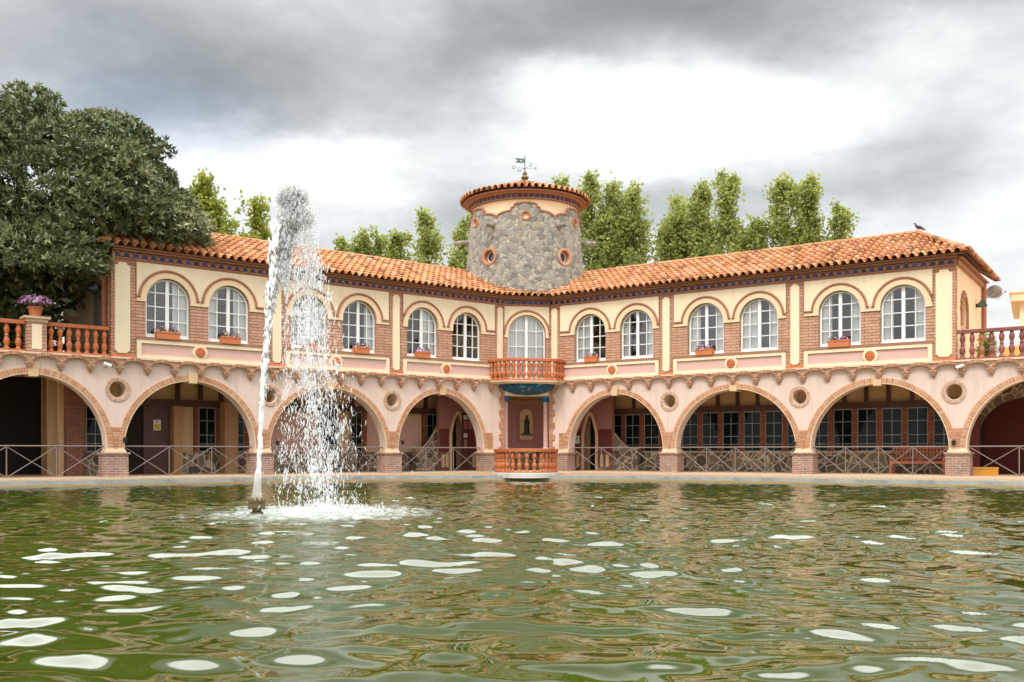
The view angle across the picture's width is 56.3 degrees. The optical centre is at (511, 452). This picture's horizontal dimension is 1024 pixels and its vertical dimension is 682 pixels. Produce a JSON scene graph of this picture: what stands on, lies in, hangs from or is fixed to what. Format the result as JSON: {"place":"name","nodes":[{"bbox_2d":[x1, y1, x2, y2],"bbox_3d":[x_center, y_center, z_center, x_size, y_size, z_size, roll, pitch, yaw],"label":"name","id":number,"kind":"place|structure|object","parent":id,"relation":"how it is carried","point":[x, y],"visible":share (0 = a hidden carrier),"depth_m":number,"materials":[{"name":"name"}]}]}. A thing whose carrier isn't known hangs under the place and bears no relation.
{"place":"outdoors","nodes":[
{"label":"outdoors","id":0,"kind":"place"},
{"bbox_2d":[0,470,493,480],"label":"arcade floor","id":1,"kind":"structure","parent":0,"point":[32,477],"depth_m":31.75,"materials":[{"name":"stone"}]},
{"bbox_2d":[0,445,103,477],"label":"metal railing","id":2,"kind":"object","parent":1,"relation":"on","point":[54,446],"visible":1,"depth_m":27.77,"materials":[{"name":"grey metal"}]},
{"bbox_2d":[125,446,251,475],"bbox_3d":[-10.184,0.254,30.320,4.088,0.952,0.050,0,0,-38],"label":"metal railing","id":3,"kind":"object","parent":1,"relation":"on","point":[169,447],"visible":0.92,"depth_m":30.26,"materials":[{"name":"grey metal"}]},
{"bbox_2d":[270,446,382,473],"bbox_3d":[-6.403,0.254,33.316,4.386,0.952,0.050,0,0,-38],"label":"metal railing","id":4,"kind":"object","parent":1,"relation":"on","point":[300,447],"visible":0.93,"depth_m":33.21,"materials":[{"name":"grey metal"}]},
{"bbox_2d":[399,447,479,471],"bbox_3d":[-2.738,0.254,36.220,3.793,0.952,0.050,0,0,-38],"label":"metal railing","id":5,"kind":"object","parent":1,"relation":"on","point":[453,470],"visible":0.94,"depth_m":36.22,"materials":[{"name":"grey metal"}]},
{"bbox_2d":[462,413,467,470],"bbox_3d":[-1.917,-0.455,39.016,0.260,2.350,0.098,0,0,-38],"label":"information post","id":6,"kind":"object","parent":1,"relation":"on","point":[465,437],"visible":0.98,"depth_m":38.96,"materials":[{"name":"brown wood"}]},
{"bbox_2d":[0,480,1023,681],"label":"pool water","id":7,"kind":"structure","parent":0,"point":[507,581],"depth_m":7.15,"materials":[{"name":"green liquid"}]},
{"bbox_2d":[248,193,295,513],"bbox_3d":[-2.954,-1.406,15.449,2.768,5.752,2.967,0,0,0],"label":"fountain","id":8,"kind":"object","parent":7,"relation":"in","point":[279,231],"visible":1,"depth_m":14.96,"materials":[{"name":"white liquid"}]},
{"bbox_2d":[0,473,1023,481],"bbox_3d":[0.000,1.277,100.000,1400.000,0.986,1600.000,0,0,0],"label":"ground","id":9,"kind":"structure","parent":0,"point":[692,475],"depth_m":31.66,"materials":[{"name":"beige stone"}]},
{"bbox_2d":[0,78,217,350],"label":"evergreen tree","id":10,"kind":"object","parent":9,"relation":"on","point":[45,249],"visible":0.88,"depth_m":28.34,"materials":[{"name":"green plant"}]},
{"bbox_2d":[188,167,261,238],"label":"leafy tree","id":11,"kind":"object","parent":9,"relation":"on","point":[203,190],"visible":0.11,"depth_m":43.82,"materials":[{"name":"green plant"}]},
{"bbox_2d":[234,189,273,240],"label":"leafy tree","id":12,"kind":"object","parent":9,"relation":"on","point":[258,222],"visible":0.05,"depth_m":45.68,"materials":[{"name":"green plant"}]},
{"bbox_2d":[333,226,374,254],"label":"leafy tree","id":13,"kind":"object","parent":9,"relation":"on","point":[340,244],"visible":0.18,"depth_m":49.90,"materials":[{"name":"green plant"}]},
{"bbox_2d":[346,224,389,257],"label":"leafy tree","id":14,"kind":"object","parent":9,"relation":"on","point":[378,241],"visible":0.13,"depth_m":49.97,"materials":[{"name":"green plant"}]},
{"bbox_2d":[372,228,413,260],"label":"leafy tree","id":15,"kind":"object","parent":9,"relation":"on","point":[395,243],"visible":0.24,"depth_m":49.79,"materials":[{"name":"green plant"}]},
{"bbox_2d":[406,205,465,268],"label":"leafy tree","id":16,"kind":"object","parent":9,"relation":"on","point":[429,241],"visible":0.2,"depth_m":48.73,"materials":[{"name":"green plant"}]},
{"bbox_2d":[448,211,470,268],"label":"leafy tree","id":17,"kind":"object","parent":9,"relation":"on","point":[461,229],"visible":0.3,"depth_m":49.82,"materials":[{"name":"green plant"}]},
{"bbox_2d":[0,170,1023,476],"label":"building","id":18,"kind":"structure","parent":9,"relation":"on","point":[900,308],"depth_m":33.67,"materials":[{"name":"beige paint"}]},
{"bbox_2d":[0,318,24,350],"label":"balustrade","id":19,"kind":"object","parent":18,"relation":"on","point":[6,339],"visible":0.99,"depth_m":27.04,"materials":[{"name":"ceramic"}]},
{"bbox_2d":[20,315,50,351],"bbox_3d":[-13.706,-3.400,27.491,0.700,1.000,0.600,0,0,-38],"label":"brick pedestal","id":20,"kind":"object","parent":18,"relation":"on","point":[35,333],"visible":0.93,"depth_m":27.31,"materials":[{"name":"beige paint"}]},
{"bbox_2d":[17,294,52,315],"bbox_3d":[-13.699,-4.232,27.480,0.980,0.662,0.870,0,0,0],"label":"flower pot","id":21,"kind":"object","parent":20,"relation":"on","point":[34,309],"visible":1,"depth_m":27.35,"materials":[{"name":"ceramic"}]},
{"bbox_2d":[47,322,109,355],"bbox_3d":[-12.797,-3.340,28.199,1.723,0.880,0.210,0,0,-38],"label":"balustrade","id":22,"kind":"object","parent":18,"relation":"on","point":[77,327],"visible":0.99,"depth_m":28.14,"materials":[{"name":"ceramic"}]},
{"bbox_2d":[87,281,100,297],"bbox_3d":[-12.620,-4.946,28.959,0.462,0.480,0.416,0,0,0],"label":"globe lamp","id":23,"kind":"object","parent":18,"relation":"attached to","point":[94,288],"visible":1,"depth_m":28.83,"materials":[{"name":"black glass"}]},
{"bbox_2d":[86,405,101,451],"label":"glazed window","id":24,"kind":"structure","parent":18,"relation":"in","point":[93,434],"depth_m":30.59,"materials":[{"name":"black glass"}]},
{"bbox_2d":[93,284,100,353],"bbox_3d":[-12.894,-4.080,29.787,0.017,2.300,0.950,0,0,-38],"label":"side door","id":25,"kind":"structure","parent":18,"relation":"in","point":[96,301],"depth_m":29.80,"materials":[{"name":"brown metal"}]},
{"bbox_2d":[103,362,112,367],"bbox_3d":[-12.003,-2.614,28.457,0.270,0.162,0.294,0,0,-17],"label":"security camera","id":26,"kind":"object","parent":18,"relation":"attached to","point":[108,364],"visible":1,"depth_m":28.33,"materials":[{"name":"white paint"}]},
{"bbox_2d":[125,405,142,473],"bbox_3d":[-12.723,-0.435,31.937,0.858,2.310,0.049,0,0,-38],"label":"dark doorway","id":27,"kind":"structure","parent":18,"relation":"in","point":[134,434],"depth_m":32.02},
{"bbox_2d":[143,406,169,473],"bbox_3d":[-12.010,-0.435,32.368,0.885,2.290,0.144,0,0,-38],"label":"door","id":28,"kind":"structure","parent":18,"relation":"in","point":[151,437],"depth_m":32.36,"materials":[{"name":"brown wood"}]},
{"bbox_2d":[153,420,160,429],"bbox_3d":[-12.005,-0.940,32.349,0.240,0.360,0.016,0,0,-39],"label":"warning sign","id":29,"kind":"object","parent":28,"relation":"attached to","point":[156,424],"visible":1,"depth_m":32.34,"materials":[{"name":"plastic"}]},
{"bbox_2d":[154,325,180,339],"bbox_3d":[-10.689,-3.731,29.664,0.777,0.429,0.254,0,0,-38],"label":"window box","id":30,"kind":"object","parent":18,"relation":"on","point":[172,334],"visible":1,"depth_m":29.59,"materials":[{"name":"ceramic"}]},
{"bbox_2d":[146,280,188,339],"bbox_3d":[-10.784,-4.468,29.860,1.420,1.865,0.203,0,0,-38],"label":"window","id":31,"kind":"structure","parent":18,"relation":"in","point":[180,303],"depth_m":30.07,"materials":[{"name":"white paint"}]},
{"bbox_2d":[199,407,215,451],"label":"glazed window","id":32,"kind":"structure","parent":18,"relation":"in","point":[207,416],"depth_m":33.50,"materials":[{"name":"black glass"}]},
{"bbox_2d":[208,286,247,343],"bbox_3d":[-9.247,-4.468,31.076,1.420,1.865,0.203,0,0,-38],"label":"window","id":33,"kind":"structure","parent":18,"relation":"in","point":[240,307],"depth_m":31.06,"materials":[{"name":"white paint"}]},
{"bbox_2d":[219,331,241,344],"bbox_3d":[-9.102,-3.731,30.916,0.724,0.430,0.252,0,0,-38],"label":"window box","id":34,"kind":"object","parent":18,"relation":"on","point":[225,338],"visible":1,"depth_m":30.84,"materials":[{"name":"ceramic"}]},
{"bbox_2d":[238,411,243,451],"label":"glazed window","id":35,"kind":"structure","parent":18,"relation":"in","point":[240,420],"depth_m":34.25,"materials":[{"name":"black glass"}]},
{"bbox_2d":[291,295,325,349],"bbox_3d":[-7.025,-4.468,32.839,1.420,1.865,0.205,0,0,-38],"label":"window","id":36,"kind":"structure","parent":18,"relation":"in","point":[315,320],"depth_m":33.03,"materials":[{"name":"white paint"}]},
{"bbox_2d":[302,337,320,349],"bbox_3d":[-6.862,-3.726,32.679,0.652,0.421,0.268,0,0,-38],"label":"window box","id":37,"kind":"object","parent":18,"relation":"on","point":[307,344],"visible":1,"depth_m":32.60,"materials":[{"name":"ceramic"}]},
{"bbox_2d":[320,411,337,451],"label":"glazed window","id":38,"kind":"structure","parent":18,"relation":"in","point":[328,419],"depth_m":36.42,"materials":[{"name":"black glass"}]},
{"bbox_2d":[351,412,361,451],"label":"glazed window","id":39,"kind":"structure","parent":18,"relation":"in","point":[356,417],"depth_m":37.14,"materials":[{"name":"black glass"}]},
{"bbox_2d":[342,301,375,353],"bbox_3d":[-5.506,-4.468,34.041,1.420,1.865,0.204,0,0,-38],"label":"window","id":40,"kind":"structure","parent":18,"relation":"in","point":[369,322],"depth_m":34.29,"materials":[{"name":"white paint"}]},
{"bbox_2d":[352,342,370,353],"bbox_3d":[-5.342,-3.717,33.887,0.658,0.402,0.248,0,0,-38],"label":"window box","id":41,"kind":"object","parent":18,"relation":"on","point":[362,349],"visible":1,"depth_m":33.83,"materials":[{"name":"ceramic"}]},
{"bbox_2d":[407,308,435,357],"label":"window","id":42,"kind":"structure","parent":18,"relation":"in","point":[427,324],"depth_m":35.92,"materials":[{"name":"white paint"}]},
{"bbox_2d":[414,346,430,357],"bbox_3d":[-3.317,-3.730,35.499,0.634,0.428,0.248,0,0,-38],"label":"window box","id":43,"kind":"object","parent":18,"relation":"on","point":[423,353],"visible":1,"depth_m":35.40,"materials":[{"name":"ceramic"}]},
{"bbox_2d":[427,414,435,440],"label":"glazed window","id":44,"kind":"structure","parent":18,"relation":"in","point":[431,418],"depth_m":39.30,"materials":[{"name":"black glass"}]},
{"bbox_2d":[452,420,455,469],"bbox_3d":[-2.636,-0.505,39.732,0.700,2.450,0.100,0,0,-38],"label":"dark doorway","id":45,"kind":"structure","parent":18,"relation":"in","point":[454,429],"depth_m":39.86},
{"bbox_2d":[452,313,478,360],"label":"window","id":46,"kind":"structure","parent":18,"relation":"in","point":[465,315],"depth_m":36.93,"materials":[{"name":"white paint"}]},
{"bbox_2d":[512,156,536,171],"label":"weather vane","id":47,"kind":"object","parent":18,"relation":"on","point":[519,161],"visible":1,"depth_m":40.74,"materials":[{"name":"green metal"}]},
{"bbox_2d":[508,316,544,378],"bbox_3d":[0.560,-4.175,38.262,1.590,2.620,0.204,0,0,-10],"label":"window","id":48,"kind":"structure","parent":18,"relation":"in","point":[526,335],"depth_m":38.31,"materials":[{"name":"white paint"}]},
{"bbox_2d":[488,358,565,380],"bbox_3d":[0.706,-3.240,37.438,3.241,0.859,0.834,0,0,-10],"label":"balustrade","id":49,"kind":"object","parent":18,"relation":"on","point":[556,374],"visible":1,"depth_m":37.13,"materials":[{"name":"ceramic"}]},
{"bbox_2d":[524,415,529,433],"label":"statuette","id":50,"kind":"object","parent":18,"relation":"on","point":[526,425],"visible":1,"depth_m":40.23,"materials":[{"name":"black metal"}]},
{"bbox_2d":[575,436,579,443],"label":"notice","id":51,"kind":"object","parent":18,"relation":"attached to","point":[577,440],"visible":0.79,"depth_m":40.02,"materials":[{"name":"paper"}]},
{"bbox_2d":[583,351,598,361],"bbox_3d":[3.093,-3.732,37.123,0.621,0.431,0.268,0,0,34],"label":"window box","id":52,"kind":"object","parent":18,"relation":"on","point":[587,357],"visible":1,"depth_m":37.03,"materials":[{"name":"ceramic"}]},
{"bbox_2d":[577,314,605,361],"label":"window","id":53,"kind":"structure","parent":18,"relation":"in","point":[585,329],"depth_m":37.55,"materials":[{"name":"white paint"}]},
{"bbox_2d":[590,418,594,469],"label":"dark doorway","id":54,"kind":"structure","parent":18,"relation":"in","point":[592,433],"depth_m":40.35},
{"bbox_2d":[614,415,620,439],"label":"glazed window","id":55,"kind":"structure","parent":18,"relation":"in","point":[617,418],"depth_m":39.87,"materials":[{"name":"black glass"}]},
{"bbox_2d":[625,414,639,448],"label":"glazed window","id":56,"kind":"structure","parent":18,"relation":"in","point":[632,421],"depth_m":39.47,"materials":[{"name":"black glass"}]},
{"bbox_2d":[622,310,652,358],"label":"window","id":57,"kind":"structure","parent":18,"relation":"in","point":[626,326],"depth_m":36.19,"materials":[{"name":"white paint"}]},
{"bbox_2d":[644,414,657,451],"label":"glazed window","id":58,"kind":"structure","parent":18,"relation":"in","point":[650,424],"depth_m":39.01,"materials":[{"name":"black glass"}]},
{"bbox_2d":[682,413,697,451],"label":"glazed window","id":59,"kind":"structure","parent":18,"relation":"in","point":[689,437],"depth_m":38.00,"materials":[{"name":"black glass"}]},
{"bbox_2d":[694,344,713,355],"bbox_3d":[6.947,-3.724,34.485,0.712,0.416,0.261,0,0,34],"label":"window box","id":60,"kind":"object","parent":18,"relation":"on","point":[702,350],"visible":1,"depth_m":34.42,"materials":[{"name":"ceramic"}]},
{"bbox_2d":[689,304,723,354],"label":"window","id":61,"kind":"structure","parent":18,"relation":"in","point":[695,328],"depth_m":34.64,"materials":[{"name":"white paint"}]},
{"bbox_2d":[702,412,717,451],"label":"glazed window","id":62,"kind":"structure","parent":18,"relation":"in","point":[709,420],"depth_m":37.53,"materials":[{"name":"black glass"}]},
{"bbox_2d":[723,412,738,451],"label":"glazed window","id":63,"kind":"structure","parent":18,"relation":"in","point":[730,419],"depth_m":37.09,"materials":[{"name":"black glass"}]},
{"bbox_2d":[744,411,759,451],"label":"glazed window","id":64,"kind":"structure","parent":18,"relation":"in","point":[751,418],"depth_m":36.59,"materials":[{"name":"black glass"}]},
{"bbox_2d":[741,299,777,351],"bbox_3d":[8.708,-4.468,33.554,1.420,1.865,0.203,0,0,34],"label":"window","id":65,"kind":"structure","parent":18,"relation":"in","point":[751,318],"depth_m":33.70,"materials":[{"name":"white paint"}]},
{"bbox_2d":[765,411,781,450],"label":"glazed window","id":66,"kind":"structure","parent":18,"relation":"in","point":[773,419],"depth_m":36.13,"materials":[{"name":"black glass"}]},
{"bbox_2d":[787,419,795,450],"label":"glazed window","id":67,"kind":"structure","parent":18,"relation":"in","point":[790,435],"depth_m":35.79,"materials":[{"name":"black glass"}]},
{"bbox_2d":[815,412,827,450],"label":"glazed window","id":68,"kind":"structure","parent":18,"relation":"in","point":[821,439],"depth_m":35.08,"materials":[{"name":"black glass"}]},
{"bbox_2d":[827,334,850,347],"bbox_3d":[10.882,-3.725,31.814,0.744,0.419,0.252,0,0,34],"label":"window box","id":69,"kind":"object","parent":18,"relation":"on","point":[837,342],"visible":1,"depth_m":31.74,"materials":[{"name":"ceramic"}]},
{"bbox_2d":[820,291,860,346],"bbox_3d":[11.001,-4.468,31.995,1.420,1.865,0.205,0,0,34],"label":"window","id":70,"kind":"structure","parent":18,"relation":"in","point":[826,318],"depth_m":31.96,"materials":[{"name":"white paint"}]},
{"bbox_2d":[833,409,851,450],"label":"glazed window","id":71,"kind":"structure","parent":18,"relation":"in","point":[842,418],"depth_m":34.69,"materials":[{"name":"black glass"}]},
{"bbox_2d":[857,408,875,450],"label":"glazed window","id":72,"kind":"structure","parent":18,"relation":"in","point":[866,418],"depth_m":34.22,"materials":[{"name":"black glass"}]},
{"bbox_2d":[882,408,901,450],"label":"glazed window","id":73,"kind":"structure","parent":18,"relation":"in","point":[891,417],"depth_m":33.74,"materials":[{"name":"black glass"}]},
{"bbox_2d":[882,285,925,342],"bbox_3d":[12.649,-4.468,30.873,1.420,1.865,0.205,0,0,34],"label":"window","id":74,"kind":"structure","parent":18,"relation":"in","point":[888,313],"depth_m":30.83,"materials":[{"name":"white paint"}]},
{"bbox_2d":[907,407,927,450],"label":"glazed window","id":75,"kind":"structure","parent":18,"relation":"in","point":[917,417],"depth_m":33.24,"materials":[{"name":"black glass"}]},
{"bbox_2d":[914,223,925,229],"bbox_3d":[14.110,-7.821,33.132,0.463,0.288,0.202,0,0,-9],"label":"pigeon","id":76,"kind":"object","parent":18,"relation":"on","point":[919,227],"visible":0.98,"depth_m":33.08,"materials":[{"name":"grey"}]},
{"bbox_2d":[934,409,948,450],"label":"glazed window","id":77,"kind":"structure","parent":18,"relation":"in","point":[940,434],"depth_m":32.86,"materials":[{"name":"black glass"}]},
{"bbox_2d":[975,333,988,356],"bbox_3d":[14.926,-3.207,30.311,0.546,1.613,0.487,0,0,0],"label":"potted plant","id":78,"kind":"object","parent":18,"relation":"on","point":[977,349],"visible":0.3,"depth_m":30.27,"materials":[{"name":"green plant"}]},
{"bbox_2d":[976,298,987,307],"bbox_3d":[16.213,-5.177,32.991,0.376,0.319,0.339,0,0,34],"label":"spotlight","id":79,"kind":"object","parent":18,"relation":"attached to","point":[982,303],"visible":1,"depth_m":32.91,"materials":[{"name":"green metal"}]},
{"bbox_2d":[957,326,1023,359],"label":"balustrade","id":80,"kind":"object","parent":18,"relation":"on","point":[982,331],"visible":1,"depth_m":29.33,"materials":[{"name":"ceramic"}]},
{"bbox_2d":[984,333,998,356],"bbox_3d":[15.106,-3.183,30.200,0.550,1.325,0.529,0,0,33],"label":"potted plant","id":81,"kind":"object","parent":18,"relation":"on","point":[988,344],"visible":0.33,"depth_m":30.13,"materials":[{"name":"green plant"}]},
{"bbox_2d":[987,285,1006,299],"bbox_3d":[17.406,-5.784,34.571,0.786,0.527,0.432,0,0,12],"label":"satellite dish","id":82,"kind":"object","parent":18,"relation":"attached to","point":[994,291],"visible":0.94,"depth_m":34.52,"materials":[{"name":"grey metal"}]},
{"bbox_2d":[1004,346,1019,355],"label":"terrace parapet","id":83,"kind":"structure","parent":18,"relation":"on","point":[1007,352],"depth_m":33.03,"materials":[{"name":"yellow paint"}]},
{"bbox_2d":[0,476,1023,487],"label":"pool rim","id":84,"kind":"object","parent":9,"relation":"on","point":[95,483],"visible":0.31,"depth_m":30.02,"materials":[{"name":"grey stone"}]},
{"bbox_2d":[9,475,1023,480],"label":"tile band","id":85,"kind":"object","parent":84,"relation":"on","point":[651,475],"visible":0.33,"depth_m":29.16,"materials":[{"name":"tile"}]},
{"bbox_2d":[493,472,558,480],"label":"bow platform","id":86,"kind":"structure","parent":9,"relation":"on","point":[526,476],"depth_m":32.86,"materials":[{"name":"white stone"}]},
{"bbox_2d":[494,449,557,472],"bbox_3d":[0.510,0.270,33.625,2.330,0.829,1.859,0,0,0],"label":"balustrade","id":87,"kind":"object","parent":86,"relation":"on","point":[501,465],"visible":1,"depth_m":33.11,"materials":[{"name":"ceramic"}]},
{"bbox_2d":[551,172,586,254],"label":"leafy tree","id":88,"kind":"object","parent":9,"relation":"on","point":[560,182],"visible":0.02,"depth_m":49.88,"materials":[{"name":"green plant"}]},
{"bbox_2d":[577,168,622,270],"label":"leafy tree","id":89,"kind":"object","parent":9,"relation":"on","point":[590,183],"visible":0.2,"depth_m":48.71,"materials":[{"name":"green plant"}]},
{"bbox_2d":[585,171,690,269],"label":"leafy tree","id":90,"kind":"object","parent":9,"relation":"on","point":[627,228],"visible":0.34,"depth_m":47.79,"materials":[{"name":"green plant"}]},
{"bbox_2d":[654,189,689,261],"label":"leafy tree","id":91,"kind":"object","parent":9,"relation":"on","point":[678,200],"visible":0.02,"depth_m":49.96,"materials":[{"name":"green plant"}]},
{"bbox_2d":[660,177,725,259],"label":"leafy tree","id":92,"kind":"object","parent":9,"relation":"on","point":[701,198],"visible":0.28,"depth_m":47.66,"materials":[{"name":"green plant"}]},
{"bbox_2d":[684,167,770,257],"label":"leafy tree","id":93,"kind":"object","parent":9,"relation":"on","point":[727,221],"visible":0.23,"depth_m":46.71,"materials":[{"name":"green plant"}]},
{"bbox_2d":[731,171,813,251],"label":"leafy tree","id":94,"kind":"object","parent":9,"relation":"on","point":[783,196],"visible":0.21,"depth_m":46.76,"materials":[{"name":"green plant"}]},
{"bbox_2d":[787,169,851,244],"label":"leafy tree","id":95,"kind":"object","parent":9,"relation":"on","point":[808,228],"visible":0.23,"depth_m":45.73,"materials":[{"name":"green plant"}]},
{"bbox_2d":[823,197,859,240],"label":"leafy tree","id":96,"kind":"object","parent":9,"relation":"on","point":[842,216],"visible":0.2,"depth_m":45.84,"materials":[{"name":"green plant"}]},
{"bbox_2d":[1009,290,1023,325],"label":"neighbouring house","id":97,"kind":"structure","parent":9,"relation":"on","point":[1017,301],"depth_m":34.07,"materials":[{"name":"beige paint"}]},
{"bbox_2d":[0,0,1023,355],"label":"sky","id":98,"kind":"structure","parent":0,"point":[907,113],"materials":[{"name":"grey"}]},
{"bbox_2d":[510,470,570,473],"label":"arcade floor","id":99,"kind":"structure","parent":0,"point":[558,472],"depth_m":35.18,"materials":[{"name":"stone"}]},
{"bbox_2d":[558,470,1023,478],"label":"arcade floor","id":100,"kind":"structure","parent":0,"point":[1007,476],"depth_m":33.08,"materials":[{"name":"stone"}]},
{"bbox_2d":[572,447,662,470],"bbox_3d":[4.017,0.254,36.735,3.978,0.952,0.050,0,0,34],"label":"metal railing","id":101,"kind":"object","parent":100,"relation":"on","point":[601,448],"visible":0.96,"depth_m":36.81,"materials":[{"name":"grey metal"}]},
{"bbox_2d":[679,446,795,472],"bbox_3d":[7.952,0.254,34.056,4.368,0.952,0.053,0,0,34],"label":"metal railing","id":102,"kind":"object","parent":100,"relation":"on","point":[763,447],"visible":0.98,"depth_m":33.95,"materials":[{"name":"grey metal"}]},
{"bbox_2d":[813,446,947,474],"bbox_3d":[11.994,0.254,31.304,4.240,0.952,0.053,0,0,34],"label":"metal railing","id":103,"kind":"object","parent":100,"relation":"on","point":[878,473],"visible":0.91,"depth_m":31.29,"materials":[{"name":"grey metal"}]},
{"bbox_2d":[889,447,947,473],"bbox_3d":[13.842,0.255,32.568,1.790,0.930,0.610,0,0,34],"label":"bench","id":104,"kind":"object","parent":100,"relation":"on","point":[916,457],"visible":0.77,"depth_m":32.72,"materials":[{"name":"brown wood"}]},
{"bbox_2d":[973,467,998,475],"bbox_3d":[15.167,0.590,30.632,0.750,0.260,0.460,0,0,26],"label":"crate","id":105,"kind":"object","parent":100,"relation":"on","point":[993,471],"visible":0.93,"depth_m":30.43,"materials":[{"name":"orange plastic"}]},
{"bbox_2d":[969,445,1023,476],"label":"metal railing","id":106,"kind":"object","parent":100,"relation":"on","point":[1019,447],"visible":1,"depth_m":29.23,"materials":[{"name":"grey metal"}]}
]}

